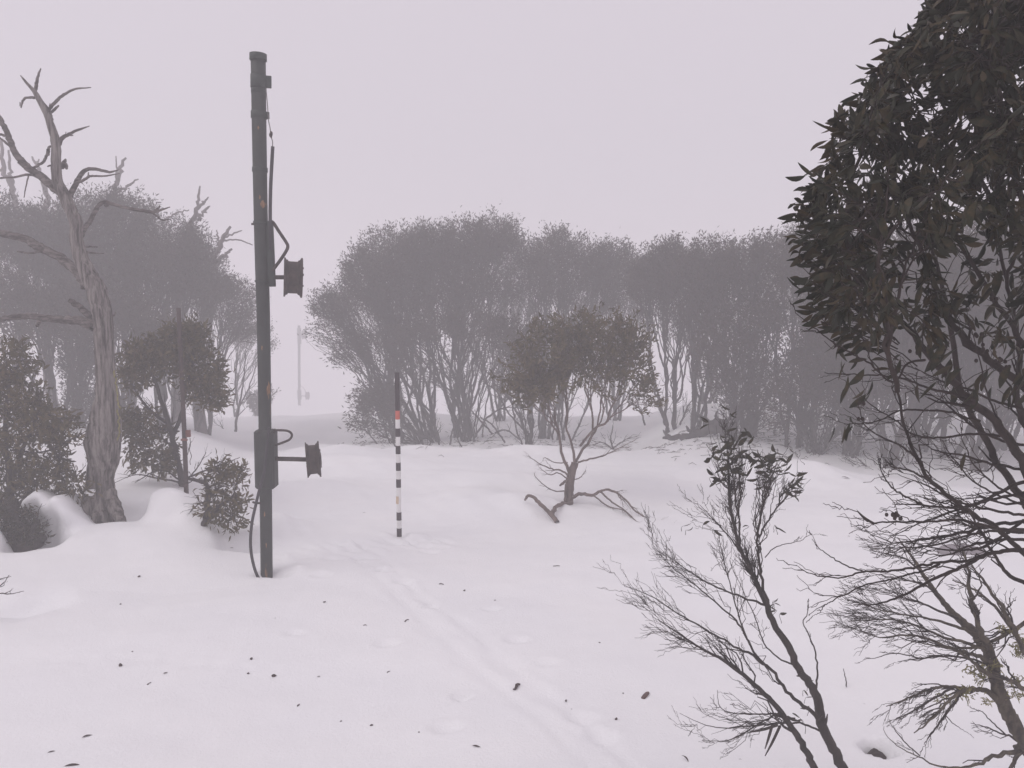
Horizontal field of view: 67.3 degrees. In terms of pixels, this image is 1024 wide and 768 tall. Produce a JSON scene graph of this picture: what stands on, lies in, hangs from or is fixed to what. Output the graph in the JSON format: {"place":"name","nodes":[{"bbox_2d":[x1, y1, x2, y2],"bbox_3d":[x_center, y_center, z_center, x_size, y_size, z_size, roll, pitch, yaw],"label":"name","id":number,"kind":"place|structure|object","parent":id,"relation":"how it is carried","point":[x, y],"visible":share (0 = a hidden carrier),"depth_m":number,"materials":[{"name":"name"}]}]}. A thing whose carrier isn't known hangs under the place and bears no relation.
{"place":"outdoors","nodes":[
{"label":"outdoors","id":0,"kind":"place"},
{"bbox_2d":[6,533,46,552],"bbox_3d":[-5.619,1.819,8.868,0.497,0.259,0.325,0,6,0],"label":"rock","id":1,"kind":"object","parent":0,"point":[18,548],"visible":0.46,"depth_m":8.76,"materials":[{"name":"grey stone"}]},
{"bbox_2d":[0,349,1023,767],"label":"snow ground","id":2,"kind":"structure","parent":0,"point":[500,611],"depth_m":7.42,"materials":[{"name":"white snow"}]},
{"bbox_2d":[0,575,22,594],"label":"bare twig","id":3,"kind":"object","parent":2,"relation":"on","point":[3,585],"visible":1,"depth_m":6.78,"materials":[{"name":"brown plant"}]},
{"bbox_2d":[0,140,27,407],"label":"dead snag","id":4,"kind":"object","parent":2,"relation":"on","point":[10,182],"visible":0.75,"depth_m":22.38,"materials":[{"name":"grey wood"}]},
{"bbox_2d":[0,494,55,551],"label":"shrub","id":5,"kind":"object","parent":2,"relation":"on","point":[25,529],"visible":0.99,"depth_m":8.67,"materials":[{"name":"green plant"}]},
{"bbox_2d":[0,185,76,426],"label":"gum tree","id":6,"kind":"object","parent":2,"relation":"on","point":[6,212],"visible":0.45,"depth_m":18.64,"materials":[{"name":"grey plant"}]},
{"bbox_2d":[31,156,58,415],"bbox_3d":[-13.983,-2.729,23.079,0.475,8.114,1.002,-2,6,-20],"label":"dead snag","id":7,"kind":"object","parent":2,"relation":"on","point":[45,194],"visible":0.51,"depth_m":23.05,"materials":[{"name":"grey wood"}]},
{"bbox_2d":[0,334,102,512],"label":"shrub","id":8,"kind":"object","parent":2,"relation":"on","point":[41,427],"visible":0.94,"depth_m":8.98,"materials":[{"name":"green plant"}]},
{"bbox_2d":[0,267,119,430],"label":"gum tree","id":9,"kind":"object","parent":2,"relation":"on","point":[22,297],"visible":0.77,"depth_m":17.03,"materials":[{"name":"grey plant"}]},
{"bbox_2d":[52,333,95,426],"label":"gum tree","id":10,"kind":"object","parent":2,"relation":"on","point":[85,365],"visible":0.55,"depth_m":18.43,"materials":[{"name":"grey plant"}]},
{"bbox_2d":[0,68,170,523],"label":"dead tree","id":11,"kind":"object","parent":2,"relation":"on","point":[102,445],"visible":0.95,"depth_m":9.07,"materials":[{"name":"grey wood"}]},
{"bbox_2d":[84,489,95,495],"bbox_3d":[-5.011,1.290,9.139,0.115,0.080,0.112,6,8,44],"label":"snow lump","id":12,"kind":"object","parent":11,"relation":"on","point":[90,494],"visible":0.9,"depth_m":9.11,"materials":[{"name":"white snow"}]},
{"bbox_2d":[8,178,166,421],"bbox_3d":[-10.787,-1.949,19.675,4.028,6.437,2.981,0,6,0],"label":"gum tree","id":13,"kind":"object","parent":2,"relation":"on","point":[112,216],"visible":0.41,"depth_m":19.05,"materials":[{"name":"grey plant"}]},
{"bbox_2d":[48,268,176,420],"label":"gum tree","id":14,"kind":"object","parent":2,"relation":"on","point":[126,310],"visible":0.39,"depth_m":17.67,"materials":[{"name":"grey plant"}]},
{"bbox_2d":[10,192,226,416],"bbox_3d":[-12.484,-2.403,24.070,7.142,7.152,3.242,0,6,0],"label":"gum tree","id":15,"kind":"object","parent":2,"relation":"on","point":[160,231],"visible":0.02,"depth_m":23.91,"materials":[{"name":"grey plant"}]},
{"bbox_2d":[111,156,138,356],"bbox_3d":[-11.599,-2.722,22.880,1.432,7.878,0.518,0,6,0],"label":"dead snag","id":16,"kind":"object","parent":2,"relation":"on","point":[120,171],"visible":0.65,"depth_m":22.41,"materials":[{"name":"grey wood"}]},
{"bbox_2d":[95,209,231,426],"bbox_3d":[-9.030,-1.601,19.790,3.632,5.674,2.871,0,6,0],"label":"gum tree","id":17,"kind":"object","parent":2,"relation":"on","point":[188,248],"visible":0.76,"depth_m":19.27,"materials":[{"name":"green plant"}]},
{"bbox_2d":[114,310,240,486],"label":"gum tree","id":18,"kind":"object","parent":2,"relation":"on","point":[160,353],"visible":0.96,"depth_m":10.58,"materials":[{"name":"green plant"}]},
{"bbox_2d":[176,308,191,493],"bbox_3d":[-4.410,0.289,10.371,0.148,2.614,0.079,1,6,11],"label":"snow marker pole","id":19,"kind":"object","parent":2,"relation":"on","point":[186,433],"visible":0.95,"depth_m":10.37,"materials":[{"name":"brown metal"}]},
{"bbox_2d":[164,186,209,421],"bbox_3d":[-9.355,-2.152,22.208,1.359,6.989,0.737,3,7,26],"label":"dead snag","id":20,"kind":"object","parent":2,"relation":"on","point":[196,214],"visible":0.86,"depth_m":21.93,"materials":[{"name":"grey wood"}]},
{"bbox_2d":[174,448,255,540],"bbox_3d":[-3.471,1.290,9.046,0.992,1.150,0.599,0,6,0],"label":"shrub","id":21,"kind":"object","parent":2,"relation":"on","point":[212,512],"visible":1,"depth_m":9.00,"materials":[{"name":"green plant"}]},
{"bbox_2d":[192,226,252,433],"bbox_3d":[-8.169,-1.413,21.818,1.906,6.027,0.653,0,6,0],"label":"dead snag","id":22,"kind":"object","parent":2,"relation":"on","point":[203,426],"visible":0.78,"depth_m":21.40,"materials":[{"name":"grey wood"}]},
{"bbox_2d":[176,250,271,434],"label":"gum tree","id":23,"kind":"object","parent":2,"relation":"on","point":[230,319],"visible":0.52,"depth_m":21.38,"materials":[{"name":"grey plant"}]},
{"bbox_2d":[213,347,257,431],"bbox_3d":[-8.628,0.220,23.753,2.252,3.154,0.745,1,6,12],"label":"bare shrub","id":24,"kind":"object","parent":2,"relation":"on","point":[240,401],"visible":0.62,"depth_m":23.62,"materials":[{"name":"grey plant"}]},
{"bbox_2d":[227,318,280,416],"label":"gum tree","id":25,"kind":"object","parent":2,"relation":"on","point":[245,344],"visible":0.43,"depth_m":29.86,"materials":[{"name":"grey plant"}]},
{"bbox_2d":[244,384,280,415],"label":"shrub","id":26,"kind":"object","parent":2,"relation":"on","point":[254,407],"visible":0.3,"depth_m":32.42,"materials":[{"name":"grey plant"}]},
{"bbox_2d":[249,51,321,577],"bbox_3d":[-2.372,-0.321,8.012,0.777,5.999,0.440,0,6,0],"label":"lift pylon","id":27,"kind":"object","parent":2,"relation":"on","point":[266,457],"visible":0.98,"depth_m":7.90,"materials":[{"name":"grey metal"}]},
{"bbox_2d":[297,325,309,405],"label":"lift pylon","id":28,"kind":"object","parent":2,"relation":"on","point":[299,336],"visible":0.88,"depth_m":70.14,"materials":[{"name":"grey metal"}]},
{"bbox_2d":[297,239,440,442],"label":"gum tree","id":29,"kind":"object","parent":2,"relation":"on","point":[334,303],"visible":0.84,"depth_m":21.00,"materials":[{"name":"grey plant"}]},
{"bbox_2d":[320,318,436,441],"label":"gum tree","id":30,"kind":"object","parent":2,"relation":"on","point":[370,357],"visible":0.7,"depth_m":20.93,"materials":[{"name":"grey plant"}]},
{"bbox_2d":[338,376,422,444],"bbox_3d":[-3.515,0.776,20.768,2.289,2.019,1.362,0,6,0],"label":"shrub","id":31,"kind":"object","parent":2,"relation":"on","point":[370,400],"visible":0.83,"depth_m":20.71,"materials":[{"name":"green plant"}]},
{"bbox_2d":[395,372,401,538],"bbox_3d":[-1.430,1.016,9.659,0.068,2.329,0.064,0,6,0],"label":"marker pole","id":32,"kind":"object","parent":2,"relation":"on","point":[398,458],"visible":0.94,"depth_m":9.62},
{"bbox_2d":[330,231,474,419],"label":"gum tree","id":33,"kind":"object","parent":2,"relation":"on","point":[383,323],"visible":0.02,"depth_m":25.39,"materials":[{"name":"grey plant"}]},
{"bbox_2d":[345,412,468,444],"bbox_3d":[-2.799,1.278,20.589,3.300,1.133,0.749,0,6,-3],"label":"bare shrub","id":34,"kind":"object","parent":2,"relation":"on","point":[436,436],"visible":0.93,"depth_m":20.55,"materials":[{"name":"grey plant"}]},
{"bbox_2d":[341,216,473,438],"bbox_3d":[-2.826,-1.545,21.998,3.846,6.576,2.784,-3,7,-26],"label":"gum tree","id":35,"kind":"object","parent":2,"relation":"on","point":[411,256],"visible":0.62,"depth_m":21.41,"materials":[{"name":"grey plant"}]},
{"bbox_2d":[367,421,468,446],"bbox_3d":[-2.254,1.288,19.072,2.692,0.858,0.840,0,6,0],"label":"bare shrub","id":36,"kind":"object","parent":2,"relation":"on","point":[427,436],"visible":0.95,"depth_m":19.02,"materials":[{"name":"grey plant"}]},
{"bbox_2d":[365,295,507,441],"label":"gum tree","id":37,"kind":"object","parent":2,"relation":"on","point":[452,323],"visible":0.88,"depth_m":20.90,"materials":[{"name":"grey plant"}]},
{"bbox_2d":[415,327,508,437],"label":"gum tree","id":38,"kind":"object","parent":2,"relation":"on","point":[478,408],"visible":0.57,"depth_m":21.83,"materials":[{"name":"grey plant"}]},
{"bbox_2d":[396,204,529,437],"bbox_3d":[-1.533,-1.772,22.310,4.155,6.958,2.594,0,6,0],"label":"gum tree","id":39,"kind":"object","parent":2,"relation":"on","point":[494,248],"visible":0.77,"depth_m":21.77,"materials":[{"name":"grey plant"}]},
{"bbox_2d":[466,377,534,442],"bbox_3d":[-0.314,0.642,19.777,1.793,1.768,0.777,0,6,0],"label":"bare shrub","id":40,"kind":"object","parent":2,"relation":"on","point":[483,422],"visible":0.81,"depth_m":19.77,"materials":[{"name":"grey plant"}]},
{"bbox_2d":[436,239,569,421],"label":"gum tree","id":41,"kind":"object","parent":2,"relation":"on","point":[499,405],"visible":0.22,"depth_m":25.87,"materials":[{"name":"grey plant"}]},
{"bbox_2d":[480,306,546,444],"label":"gum tree","id":42,"kind":"object","parent":2,"relation":"on","point":[503,323],"visible":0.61,"depth_m":19.21,"materials":[{"name":"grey plant"}]},
{"bbox_2d":[500,300,624,440],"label":"gum tree","id":43,"kind":"object","parent":2,"relation":"on","point":[559,407],"visible":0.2,"depth_m":22.15,"materials":[{"name":"grey plant"}]},
{"bbox_2d":[502,219,645,438],"bbox_3d":[1.910,-1.545,22.982,4.483,6.675,2.727,0,6,0],"label":"gum tree","id":44,"kind":"object","parent":2,"relation":"on","point":[608,264],"visible":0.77,"depth_m":22.40,"materials":[{"name":"green plant"}]},
{"bbox_2d":[490,301,674,522],"bbox_3d":[0.996,0.378,10.860,2.650,3.105,2.083,0,6,0],"label":"gum","id":45,"kind":"object","parent":2,"relation":"on","point":[563,362],"visible":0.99,"depth_m":11.04,"materials":[{"name":"plant"}]},
{"bbox_2d":[551,243,655,420],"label":"gum tree","id":46,"kind":"object","parent":2,"relation":"on","point":[613,393],"visible":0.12,"depth_m":25.93,"materials":[{"name":"grey plant"}]},
{"bbox_2d":[593,418,640,449],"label":"bare shrub","id":47,"kind":"object","parent":2,"relation":"on","point":[610,439],"visible":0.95,"depth_m":18.21,"materials":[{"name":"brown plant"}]},
{"bbox_2d":[641,691,648,698],"bbox_3d":[1.012,2.354,5.830,0.038,0.015,0.128,4,7,31],"label":"bark strip","id":48,"kind":"object","parent":2,"relation":"on","point":[645,695],"visible":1,"depth_m":5.81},
{"bbox_2d":[628,388,697,424],"bbox_3d":[3.891,0.524,19.950,2.123,1.131,0.764,-1,6,-14],"label":"bare shrub","id":49,"kind":"object","parent":2,"relation":"on","point":[662,415],"visible":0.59,"depth_m":20.02,"materials":[{"name":"grey plant"}]},
{"bbox_2d":[618,230,713,432],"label":"gum tree","id":50,"kind":"object","parent":2,"relation":"on","point":[649,276],"visible":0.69,"depth_m":20.10,"materials":[{"name":"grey plant"}]},
{"bbox_2d":[341,417,1015,469],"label":"twig litter","id":51,"kind":"object","parent":2,"relation":"on","point":[598,446],"visible":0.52,"depth_m":17.62,"materials":[{"name":"brown plant"}]},
{"bbox_2d":[662,412,733,440],"bbox_3d":[4.463,0.999,18.276,1.760,0.724,0.402,0,6,0],"label":"fallen log","id":52,"kind":"object","parent":2,"relation":"on","point":[707,429],"visible":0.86,"depth_m":18.25,"materials":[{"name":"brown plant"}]},
{"bbox_2d":[633,235,788,403],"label":"gum tree","id":53,"kind":"object","parent":2,"relation":"on","point":[701,379],"visible":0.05,"depth_m":24.18,"materials":[{"name":"grey plant"}]},
{"bbox_2d":[663,229,778,429],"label":"gum tree","id":54,"kind":"object","parent":2,"relation":"on","point":[699,286],"visible":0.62,"depth_m":18.84,"materials":[{"name":"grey plant"}]},
{"bbox_2d":[595,403,847,767],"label":"sapling","id":55,"kind":"object","parent":2,"relation":"on","point":[818,713],"visible":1,"depth_m":4.30,"materials":[{"name":"brown plant"}]},
{"bbox_2d":[686,306,798,441],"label":"gum tree","id":56,"kind":"object","parent":2,"relation":"on","point":[713,357],"visible":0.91,"depth_m":17.20,"materials":[{"name":"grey plant"}]},
{"bbox_2d":[710,404,783,434],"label":"bare shrub","id":57,"kind":"object","parent":2,"relation":"on","point":[740,424],"visible":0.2,"depth_m":18.28,"materials":[{"name":"grey plant"}]},
{"bbox_2d":[689,222,812,437],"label":"gum tree","id":58,"kind":"object","parent":2,"relation":"on","point":[764,251],"visible":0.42,"depth_m":17.68,"materials":[{"name":"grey plant"}]},
{"bbox_2d":[735,212,855,447],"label":"gum tree","id":59,"kind":"object","parent":2,"relation":"on","point":[782,263],"visible":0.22,"depth_m":16.58,"materials":[{"name":"grey plant"}]},
{"bbox_2d":[739,222,856,400],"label":"gum tree","id":60,"kind":"object","parent":2,"relation":"on","point":[789,291],"visible":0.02,"depth_m":24.04,"materials":[{"name":"grey plant"}]},
{"bbox_2d":[774,404,836,441],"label":"bare shrub","id":61,"kind":"object","parent":2,"relation":"on","point":[804,425],"visible":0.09,"depth_m":17.32,"materials":[{"name":"grey plant"}]},
{"bbox_2d":[752,313,890,454],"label":"gum tree","id":62,"kind":"object","parent":2,"relation":"on","point":[805,393],"visible":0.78,"depth_m":16.04,"materials":[{"name":"grey plant"}]},
{"bbox_2d":[793,312,906,423],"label":"gum tree","id":63,"kind":"object","parent":2,"relation":"on","point":[890,412],"visible":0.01,"depth_m":19.22,"materials":[{"name":"grey plant"}]},
{"bbox_2d":[800,297,924,457],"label":"gum tree","id":64,"kind":"object","parent":2,"relation":"on","point":[855,441],"visible":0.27,"depth_m":15.75,"materials":[{"name":"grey plant"}]},
{"bbox_2d":[867,748,885,758],"bbox_3d":[2.480,2.607,5.268,0.154,0.224,0.098,-2,6,-20],"label":"rock","id":65,"kind":"object","parent":2,"relation":"on","point":[874,752],"visible":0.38,"depth_m":5.25,"materials":[{"name":"grey stone"}]},
{"bbox_2d":[830,438,923,466],"bbox_3d":[7.295,1.579,15.391,2.013,1.398,0.734,0,6,0],"label":"bare shrub","id":66,"kind":"object","parent":2,"relation":"on","point":[855,457],"visible":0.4,"depth_m":15.28,"materials":[{"name":"grey plant"}]},
{"bbox_2d":[776,0,1023,622],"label":"gum","id":67,"kind":"object","parent":2,"relation":"on","point":[983,76],"visible":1,"depth_m":2.17,"materials":[{"name":"green plant"}]},
{"bbox_2d":[811,209,1006,469],"bbox_3d":[7.436,-0.773,14.615,3.400,5.096,2.720,0,6,0],"label":"gum tree","id":68,"kind":"object","parent":2,"relation":"on","point":[950,278],"visible":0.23,"depth_m":14.32,"materials":[{"name":"grey plant"}]},
{"bbox_2d":[819,524,1023,767],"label":"lichened tree","id":69,"kind":"object","parent":2,"relation":"on","point":[998,694],"visible":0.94,"depth_m":3.88,"materials":[{"name":"brown plant"}]},
{"bbox_2d":[880,308,1015,451],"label":"gum tree","id":70,"kind":"object","parent":2,"relation":"on","point":[926,401],"visible":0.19,"depth_m":15.82,"materials":[{"name":"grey plant"}]},
{"bbox_2d":[881,215,1019,450],"bbox_3d":[8.895,-0.958,15.802,3.642,5.074,3.127,0,6,0],"label":"gum tree","id":71,"kind":"object","parent":2,"relation":"on","point":[914,418],"visible":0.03,"depth_m":15.96,"materials":[{"name":"grey plant"}]},
{"bbox_2d":[936,544,990,556],"bbox_3d":[5.529,2.109,9.391,0.762,0.264,0.467,0,6,0],"label":"rock","id":72,"kind":"object","parent":2,"relation":"on","point":[951,546],"visible":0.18,"depth_m":9.35,"materials":[{"name":"grey stone"}]},
{"bbox_2d":[906,217,1023,458],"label":"gum tree","id":73,"kind":"object","parent":2,"relation":"on","point":[944,422],"visible":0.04,"depth_m":15.06,"materials":[{"name":"grey plant"}]},
{"bbox_2d":[955,228,1023,472],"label":"gum tree","id":74,"kind":"object","parent":2,"relation":"on","point":[1002,416],"visible":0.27,"depth_m":14.35,"materials":[{"name":"grey plant"}]},
{"bbox_2d":[960,341,1023,452],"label":"gum tree","id":75,"kind":"object","parent":2,"relation":"on","point":[1011,417],"visible":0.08,"depth_m":16.11,"materials":[{"name":"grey plant"}]},
{"bbox_2d":[0,0,1023,349],"label":"sky","id":76,"kind":"structure","parent":0,"point":[636,120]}
]}

